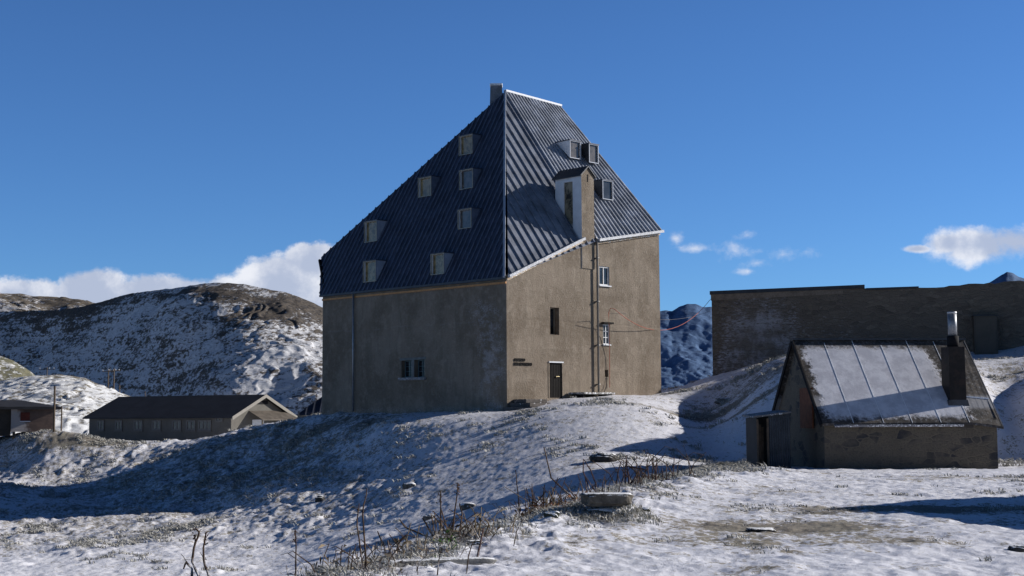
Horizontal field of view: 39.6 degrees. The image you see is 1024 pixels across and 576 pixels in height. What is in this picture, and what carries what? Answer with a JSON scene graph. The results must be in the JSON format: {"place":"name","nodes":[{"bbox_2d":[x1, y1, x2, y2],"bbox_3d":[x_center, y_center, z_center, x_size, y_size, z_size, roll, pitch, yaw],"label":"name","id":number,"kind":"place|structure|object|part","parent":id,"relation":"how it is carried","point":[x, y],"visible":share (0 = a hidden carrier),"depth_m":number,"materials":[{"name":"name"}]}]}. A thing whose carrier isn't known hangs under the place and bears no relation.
{"place":"outdoors","nodes":[
{"label":"outdoors","id":0,"kind":"place"},
{"bbox_2d":[0,356,34,380],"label":"grassy slope","id":1,"kind":"structure","parent":0,"point":[10,369],"depth_m":332.34,"materials":[{"name":"green plant"}]},
{"bbox_2d":[0,293,93,311],"bbox_3d":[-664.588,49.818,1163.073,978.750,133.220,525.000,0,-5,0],"label":"ridge","id":2,"kind":"structure","parent":0,"point":[16,302],"depth_m":1221.47,"materials":[{"name":"white snow"}]},
{"bbox_2d":[0,374,130,434],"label":"knoll","id":3,"kind":"structure","parent":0,"point":[78,399],"depth_m":222.61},
{"bbox_2d":[102,371,113,387],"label":"utility pole","id":4,"kind":"object","parent":3,"relation":"on","point":[108,377],"visible":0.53,"depth_m":261.50,"materials":[{"name":"brown wood"}]},
{"bbox_2d":[108,368,119,388],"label":"utility pole","id":5,"kind":"object","parent":3,"relation":"on","point":[114,370],"visible":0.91,"depth_m":257.52,"materials":[{"name":"brown wood"}]},
{"bbox_2d":[0,283,322,415],"bbox_3d":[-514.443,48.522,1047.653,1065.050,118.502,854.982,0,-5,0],"label":"hill","id":6,"kind":"structure","parent":0,"point":[218,339],"depth_m":779.10,"materials":[{"name":"white snow"}]},
{"bbox_2d":[0,346,1023,575],"bbox_3d":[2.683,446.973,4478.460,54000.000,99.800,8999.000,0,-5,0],"label":"ground","id":7,"kind":"structure","parent":0,"point":[890,535],"depth_m":55.66,"materials":[{"name":"white snow"}]},
{"bbox_2d":[0,400,61,438],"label":"cabin","id":8,"kind":"object","parent":7,"relation":"on","point":[21,416],"visible":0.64,"depth_m":100.01,"materials":[{"name":"red paint"}]},
{"bbox_2d":[53,386,55,431],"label":"utility pole","id":9,"kind":"object","parent":7,"relation":"on","point":[54,401],"visible":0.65,"depth_m":98.61,"materials":[{"name":"brown wood"}]},
{"bbox_2d":[82,394,297,441],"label":"barracks","id":10,"kind":"structure","parent":7,"relation":"on","point":[148,418],"depth_m":133.97,"materials":[{"name":"wood"}]},
{"bbox_2d":[97,420,103,429],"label":"window","id":11,"kind":"structure","parent":10,"relation":"in","point":[100,423],"depth_m":136.79,"materials":[{"name":"grey glass"}]},
{"bbox_2d":[115,420,122,429],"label":"window","id":12,"kind":"structure","parent":10,"relation":"in","point":[118,423],"depth_m":135.69,"materials":[{"name":"grey glass"}]},
{"bbox_2d":[134,420,142,429],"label":"window","id":13,"kind":"structure","parent":10,"relation":"in","point":[138,424],"depth_m":134.53,"materials":[{"name":"grey glass"}]},
{"bbox_2d":[152,420,160,429],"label":"window","id":14,"kind":"structure","parent":10,"relation":"in","point":[156,424],"depth_m":133.49,"materials":[{"name":"grey glass"}]},
{"bbox_2d":[172,420,180,429],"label":"window","id":15,"kind":"structure","parent":10,"relation":"in","point":[176,424],"depth_m":132.35,"materials":[{"name":"grey glass"}]},
{"bbox_2d":[186,420,195,429],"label":"window","id":16,"kind":"structure","parent":10,"relation":"in","point":[190,424],"depth_m":131.55,"materials":[{"name":"grey glass"}]},
{"bbox_2d":[198,420,210,429],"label":"window","id":17,"kind":"structure","parent":10,"relation":"in","point":[202,424],"depth_m":130.81,"materials":[{"name":"grey glass"}]},
{"bbox_2d":[215,418,222,421],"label":"window","id":18,"kind":"structure","parent":10,"relation":"in","point":[216,419],"depth_m":130.01,"materials":[{"name":"grey glass"}]},
{"bbox_2d":[252,420,263,424],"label":"door","id":19,"kind":"structure","parent":10,"relation":"in","point":[254,422],"depth_m":132.67,"materials":[{"name":"white paint"}]},
{"bbox_2d":[181,525,209,575],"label":"dry plant","id":20,"kind":"object","parent":7,"relation":"on","point":[195,539],"visible":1,"depth_m":13.99,"materials":[{"name":"plant"}]},
{"bbox_2d":[292,530,297,574],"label":"dry plant","id":21,"kind":"object","parent":7,"relation":"on","point":[295,531],"visible":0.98,"depth_m":14.76,"materials":[{"name":"brown plant"}]},
{"bbox_2d":[297,397,321,417],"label":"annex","id":22,"kind":"object","parent":7,"relation":"on","point":[314,407],"visible":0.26,"depth_m":93.65,"materials":[{"name":"glass"}]},
{"bbox_2d":[315,495,324,501],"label":"rock","id":23,"kind":"object","parent":7,"relation":"on","point":[319,498],"visible":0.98,"depth_m":63.27,"materials":[{"name":"grey stone"}]},
{"bbox_2d":[282,488,429,574],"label":"dry plant","id":24,"kind":"object","parent":7,"relation":"on","point":[365,550],"visible":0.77,"depth_m":15.18,"materials":[{"name":"brown plant"}]},
{"bbox_2d":[280,542,472,575],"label":"dry plant","id":25,"kind":"object","parent":7,"relation":"on","point":[364,561],"visible":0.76,"depth_m":15.29,"materials":[{"name":"plant"}]},
{"bbox_2d":[349,531,434,565],"bbox_3d":[-1.474,3.196,16.746,1.170,0.613,1.015,-3,-6,31],"label":"dry plant","id":26,"kind":"object","parent":7,"relation":"on","point":[397,541],"visible":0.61,"depth_m":16.72,"materials":[{"name":"plant"}]},
{"bbox_2d":[402,482,415,488],"bbox_3d":[-4.342,8.363,59.987,0.582,0.320,0.403,0,-5,0],"label":"rock","id":27,"kind":"object","parent":7,"relation":"on","point":[407,485],"visible":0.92,"depth_m":59.82,"materials":[{"name":"grey stone"}]},
{"bbox_2d":[359,523,488,557],"bbox_3d":[-1.081,3.168,17.247,1.484,0.724,0.948,1,-5,-17],"label":"dry plant","id":28,"kind":"object","parent":7,"relation":"on","point":[424,546],"visible":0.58,"depth_m":17.23,"materials":[{"name":"plant"}]},
{"bbox_2d":[423,514,433,520],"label":"rock","id":29,"kind":"object","parent":7,"relation":"on","point":[426,517],"visible":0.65,"depth_m":50.79,"materials":[{"name":"grey stone"}]},
{"bbox_2d":[377,557,496,567],"bbox_3d":[-0.870,3.171,16.199,1.438,0.182,0.307,2,-5,-20],"label":"kerb stone","id":30,"kind":"object","parent":7,"relation":"on","point":[472,560],"visible":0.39,"depth_m":16.16,"materials":[{"name":"grey stone"}]},
{"bbox_2d":[421,527,457,556],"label":"green weed","id":31,"kind":"object","parent":7,"relation":"on","point":[440,539],"visible":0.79,"depth_m":17.62,"materials":[{"name":"plant"}]},
{"bbox_2d":[398,490,490,546],"bbox_3d":[-0.956,3.154,18.267,1.423,1.114,0.806,0,-5,0],"label":"dry plant","id":32,"kind":"object","parent":7,"relation":"on","point":[441,530],"visible":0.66,"depth_m":18.19,"materials":[{"name":"plant"}]},
{"bbox_2d":[460,502,475,510],"bbox_3d":[-1.576,7.769,50.547,0.581,0.285,0.442,0,-5,0],"label":"rock","id":33,"kind":"object","parent":7,"relation":"on","point":[464,506],"visible":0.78,"depth_m":50.36,"materials":[{"name":"grey stone"}]},
{"bbox_2d":[467,540,483,544],"bbox_3d":[-0.462,3.259,18.084,0.224,0.110,0.158,0,-5,0],"label":"rock","id":34,"kind":"object","parent":7,"relation":"on","point":[476,542],"visible":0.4,"depth_m":18.03,"materials":[{"name":"grey stone"}]},
{"bbox_2d":[432,483,526,545],"bbox_3d":[-0.454,3.033,18.401,1.666,1.025,0.996,-2,-5,18],"label":"dry plant","id":35,"kind":"object","parent":7,"relation":"on","point":[452,527],"visible":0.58,"depth_m":18.44,"materials":[{"name":"plant"}]},
{"bbox_2d":[476,527,483,556],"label":"dry plant","id":36,"kind":"object","parent":7,"relation":"on","point":[478,551],"visible":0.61,"depth_m":16.61,"materials":[{"name":"brown plant"}]},
{"bbox_2d":[430,503,545,541],"bbox_3d":[-0.431,3.147,18.712,1.812,0.646,1.150,0,-5,0],"label":"dry plant","id":37,"kind":"object","parent":7,"relation":"on","point":[480,523],"visible":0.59,"depth_m":18.72,"materials":[{"name":"plant"}]},
{"bbox_2d":[318,83,663,414],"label":"hospice","id":38,"kind":"structure","parent":7,"relation":"on","point":[500,252],"depth_m":81.23,"materials":[{"name":"paint"}]},
{"bbox_2d":[405,360,411,376],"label":"window","id":39,"kind":"structure","parent":38,"relation":"in","point":[408,364],"depth_m":81.20,"materials":[{"name":"black glass"}]},
{"bbox_2d":[418,360,424,376],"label":"window","id":40,"kind":"structure","parent":38,"relation":"in","point":[421,363],"depth_m":80.37,"materials":[{"name":"black glass"}]},
{"bbox_2d":[550,308,554,334],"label":"window","id":41,"kind":"structure","parent":38,"relation":"in","point":[552,311],"depth_m":78.09,"materials":[{"name":"black glass"}]},
{"bbox_2d":[550,363,561,397],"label":"door","id":42,"kind":"structure","parent":38,"relation":"in","point":[555,368],"depth_m":77.46,"materials":[{"name":"brown wood"}]},
{"bbox_2d":[599,266,608,285],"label":"window","id":43,"kind":"structure","parent":38,"relation":"in","point":[603,271],"depth_m":80.79,"materials":[{"name":"white glass"}]},
{"bbox_2d":[603,324,608,343],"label":"window","id":44,"kind":"structure","parent":38,"relation":"in","point":[605,327],"depth_m":80.55,"materials":[{"name":"white glass"}]},
{"bbox_2d":[608,299,710,384],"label":"cable","id":45,"kind":"object","parent":38,"relation":"attached to","point":[643,327],"visible":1,"depth_m":80.35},
{"bbox_2d":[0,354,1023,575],"bbox_3d":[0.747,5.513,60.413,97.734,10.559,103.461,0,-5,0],"label":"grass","id":46,"kind":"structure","parent":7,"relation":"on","point":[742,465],"depth_m":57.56,"materials":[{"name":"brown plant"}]},
{"bbox_2d":[502,399,548,410],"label":"steps","id":47,"kind":"structure","parent":7,"relation":"on","point":[517,404],"depth_m":74.39,"materials":[{"name":"stone"}]},
{"bbox_2d":[499,487,579,516],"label":"dry plant","id":48,"kind":"object","parent":7,"relation":"on","point":[556,503],"visible":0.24,"depth_m":24.23,"materials":[{"name":"brown plant"}]},
{"bbox_2d":[478,470,601,521],"bbox_3d":[0.310,4.393,25.239,2.857,2.323,1.642,-1,-5,9],"label":"dry plant","id":49,"kind":"object","parent":7,"relation":"on","point":[532,503],"visible":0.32,"depth_m":25.19,"materials":[{"name":"brown plant"}]},
{"bbox_2d":[543,511,559,517],"bbox_3d":[0.590,3.406,21.269,0.260,0.148,0.207,0,-5,0],"label":"rock","id":50,"kind":"object","parent":7,"relation":"on","point":[555,514],"visible":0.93,"depth_m":21.20,"materials":[{"name":"grey stone"}]},
{"bbox_2d":[544,447,582,500],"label":"dry plant","id":51,"kind":"object","parent":7,"relation":"on","point":[563,482],"visible":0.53,"depth_m":26.29,"materials":[{"name":"brown plant"}]},
{"bbox_2d":[568,392,614,397],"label":"stone platform","id":52,"kind":"structure","parent":7,"relation":"on","point":[578,394],"depth_m":77.69,"materials":[{"name":"grey stone"}]},
{"bbox_2d":[576,459,625,499],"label":"dry plant","id":53,"kind":"object","parent":7,"relation":"on","point":[596,487],"visible":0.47,"depth_m":28.24,"materials":[{"name":"brown plant"}]},
{"bbox_2d":[584,507,621,513],"bbox_3d":[1.405,3.582,22.016,0.776,0.379,0.478,0,-5,0],"label":"rock","id":54,"kind":"object","parent":7,"relation":"on","point":[602,510],"visible":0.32,"depth_m":21.82,"materials":[{"name":"grey stone"}]},
{"bbox_2d":[579,492,633,506],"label":"stone slab","id":55,"kind":"structure","parent":54,"relation":"on","point":[607,499],"depth_m":21.79,"materials":[{"name":"grey stone"}]},
{"bbox_2d":[589,453,617,461],"bbox_3d":[3.503,6.524,54.225,1.134,0.486,0.672,0,-5,0],"label":"rock","id":56,"kind":"object","parent":7,"relation":"on","point":[599,457],"visible":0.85,"depth_m":53.98,"materials":[{"name":"grey stone"}]},
{"bbox_2d":[592,453,666,485],"bbox_3d":[2.592,4.379,32.802,1.762,1.127,0.916,1,-5,-12],"label":"dry plant","id":57,"kind":"object","parent":7,"relation":"on","point":[629,478],"visible":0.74,"depth_m":32.72,"materials":[{"name":"brown plant"}]},
{"bbox_2d":[638,507,650,511],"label":"rock","id":58,"kind":"object","parent":7,"relation":"on","point":[647,509],"visible":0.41,"depth_m":24.17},
{"bbox_2d":[615,446,694,481],"bbox_3d":[3.411,4.371,34.342,1.753,1.110,1.273,2,-6,-26],"label":"dry plant","id":59,"kind":"object","parent":7,"relation":"on","point":[647,471],"visible":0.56,"depth_m":34.15,"materials":[{"name":"brown plant"}]},
{"bbox_2d":[636,445,705,479],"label":"dry plant","id":60,"kind":"object","parent":7,"relation":"on","point":[672,475],"visible":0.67,"depth_m":35.74,"materials":[{"name":"brown plant"}]},
{"bbox_2d":[714,398,730,403],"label":"rock","id":61,"kind":"object","parent":7,"relation":"on","point":[718,400],"visible":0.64,"depth_m":73.53,"materials":[{"name":"stone"}]},
{"bbox_2d":[745,527,777,532],"bbox_3d":[3.742,3.628,21.274,0.493,0.090,0.338,0,-5,0],"label":"rock","id":62,"kind":"object","parent":7,"relation":"on","point":[758,529],"visible":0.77,"depth_m":21.16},
{"bbox_2d":[742,410,790,467],"bbox_3d":[9.082,5.555,50.669,1.350,2.410,1.490,0,-5,-7],"label":"woodshed","id":63,"kind":"object","parent":7,"relation":"on","point":[768,438],"visible":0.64,"depth_m":50.16,"materials":[{"name":"wood"}]},
{"bbox_2d":[710,280,1023,374],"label":"stone building","id":64,"kind":"structure","parent":7,"relation":"on","point":[753,326],"depth_m":88.42,"materials":[{"name":"grey stone"}]},
{"bbox_2d":[971,315,997,354],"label":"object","id":65,"kind":"object","parent":64,"relation":"attached to","point":[985,335],"visible":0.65,"depth_m":85.69,"materials":[{"name":"grey metal"}]},
{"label":"door","id":66,"kind":"part","parent":65,"relation":"part of","materials":[{"name":"grey metal"}]},
{"bbox_2d":[772,312,1003,468],"bbox_3d":[13.706,4.076,52.954,6.725,6.110,6.145,0,-5,-7],"label":"stone hut","id":67,"kind":"object","parent":7,"relation":"on","point":[888,403],"visible":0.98,"depth_m":50.89,"materials":[{"name":"metal"}]},
{"bbox_2d":[1007,545,1023,551],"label":"rock","id":68,"kind":"object","parent":7,"relation":"on","point":[1017,548],"visible":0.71,"depth_m":17.70,"materials":[{"name":"grey stone"}]},
{"bbox_2d":[0,0,1023,310],"label":"sky","id":69,"kind":"structure","parent":0,"point":[146,145],"materials":[{"name":"blue"}]},
{"bbox_2d":[660,272,1023,388],"bbox_3d":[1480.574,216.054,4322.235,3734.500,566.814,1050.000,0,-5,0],"label":"mountain","id":70,"kind":"structure","parent":0,"point":[686,353],"depth_m":4299.91,"materials":[{"name":"white snow"}]}
]}

